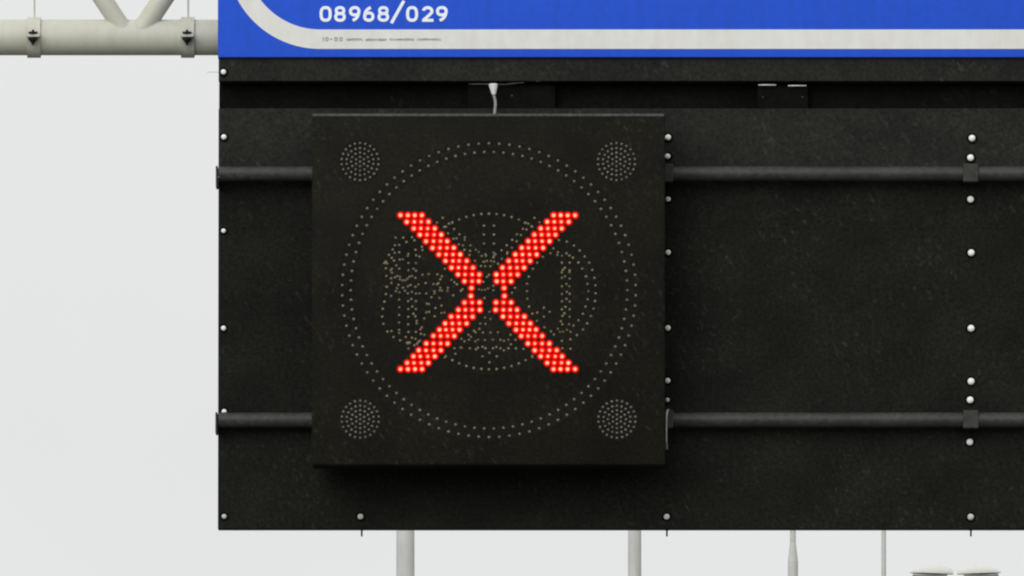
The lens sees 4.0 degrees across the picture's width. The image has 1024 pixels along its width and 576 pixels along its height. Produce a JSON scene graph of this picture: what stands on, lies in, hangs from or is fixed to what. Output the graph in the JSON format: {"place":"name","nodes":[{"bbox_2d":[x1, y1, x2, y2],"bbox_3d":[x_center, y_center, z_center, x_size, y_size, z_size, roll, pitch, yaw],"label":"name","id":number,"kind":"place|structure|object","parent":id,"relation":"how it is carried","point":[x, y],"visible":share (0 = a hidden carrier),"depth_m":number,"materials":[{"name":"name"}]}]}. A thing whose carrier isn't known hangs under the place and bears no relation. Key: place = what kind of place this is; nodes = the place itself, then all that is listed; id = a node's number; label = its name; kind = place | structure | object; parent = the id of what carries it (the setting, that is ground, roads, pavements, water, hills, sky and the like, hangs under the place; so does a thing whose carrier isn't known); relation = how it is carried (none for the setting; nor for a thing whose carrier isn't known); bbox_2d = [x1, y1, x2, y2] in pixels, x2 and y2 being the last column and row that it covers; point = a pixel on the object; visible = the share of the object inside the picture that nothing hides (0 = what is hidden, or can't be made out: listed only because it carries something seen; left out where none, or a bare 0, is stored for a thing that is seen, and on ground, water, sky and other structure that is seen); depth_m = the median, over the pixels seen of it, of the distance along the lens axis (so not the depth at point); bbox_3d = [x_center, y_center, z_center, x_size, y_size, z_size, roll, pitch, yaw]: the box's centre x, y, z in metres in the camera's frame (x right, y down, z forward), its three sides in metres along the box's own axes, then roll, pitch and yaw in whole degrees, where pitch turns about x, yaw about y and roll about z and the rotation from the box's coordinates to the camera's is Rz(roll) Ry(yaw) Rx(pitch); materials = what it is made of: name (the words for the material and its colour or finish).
{"place":"outdoors","nodes":[
{"label":"outdoors","id":0,"kind":"place"},
{"bbox_2d":[0,0,1023,575],"label":"sky","id":1,"kind":"structure","parent":0,"point":[109,193],"materials":[{"name":"white"}]},
{"bbox_3d":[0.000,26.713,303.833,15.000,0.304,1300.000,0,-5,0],"label":"road","id":2,"kind":"structure","parent":0,"visible":0},
{"bbox_2d":[396,530,413,575],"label":"street lamp","id":3,"kind":"object","parent":2,"relation":"on","point":[404,552],"depth_m":100.14,"materials":[{"name":"grey metal"}]},
{"bbox_2d":[628,530,640,575],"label":"street lamp","id":4,"kind":"object","parent":2,"relation":"on","point":[634,552],"depth_m":128.19,"materials":[{"name":"grey metal"}]},
{"bbox_2d":[788,530,797,575],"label":"street lamp","id":5,"kind":"object","parent":2,"relation":"on","point":[792,564],"visible":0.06,"depth_m":156.25,"materials":[{"name":"grey metal"}]},
{"bbox_2d":[881,530,885,575],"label":"street lamp","id":6,"kind":"object","parent":2,"relation":"on","point":[883,552],"visible":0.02,"depth_m":184.32,"materials":[{"name":"grey metal"}]},
{"bbox_2d":[910,565,1000,575],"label":"street lamp","id":7,"kind":"object","parent":2,"relation":"on","point":[936,570],"visible":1,"depth_m":212.26,"materials":[{"name":"grey metal"}]},
{"label":"ground","id":8,"kind":"structure","parent":0,"visible":0},
{"bbox_2d":[0,0,217,57],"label":"gantry truss","id":9,"kind":"object","parent":8,"relation":"on","point":[147,31],"visible":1,"depth_m":55.47,"materials":[{"name":"metal"}]},
{"bbox_2d":[207,58,1023,535],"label":"backing board","id":10,"kind":"object","parent":9,"relation":"attached to","point":[843,292],"visible":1,"depth_m":55.18,"materials":[{"name":"black paint"}]},
{"bbox_2d":[312,114,669,468],"bbox_3d":[-0.079,0.013,54.986,1.334,1.315,0.230,0,-5,0],"label":"lane signal","id":11,"kind":"object","parent":10,"relation":"attached to","point":[488,291],"visible":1,"depth_m":54.88,"materials":[{"name":"black paint"}]},
{"bbox_2d":[489,83,497,113],"bbox_3d":[-0.070,-0.698,55.143,0.036,0.144,0.130,0,-5,0],"label":"signal cable","id":12,"kind":"object","parent":11,"relation":"on","point":[493,87],"visible":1,"depth_m":55.18,"materials":[{"name":"white plastic"}]},
{"bbox_2d":[218,0,1023,59],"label":"road sign","id":13,"kind":"object","parent":10,"relation":"attached to","point":[620,28],"visible":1,"depth_m":55.25,"materials":[{"name":"blue metal"}]}
]}

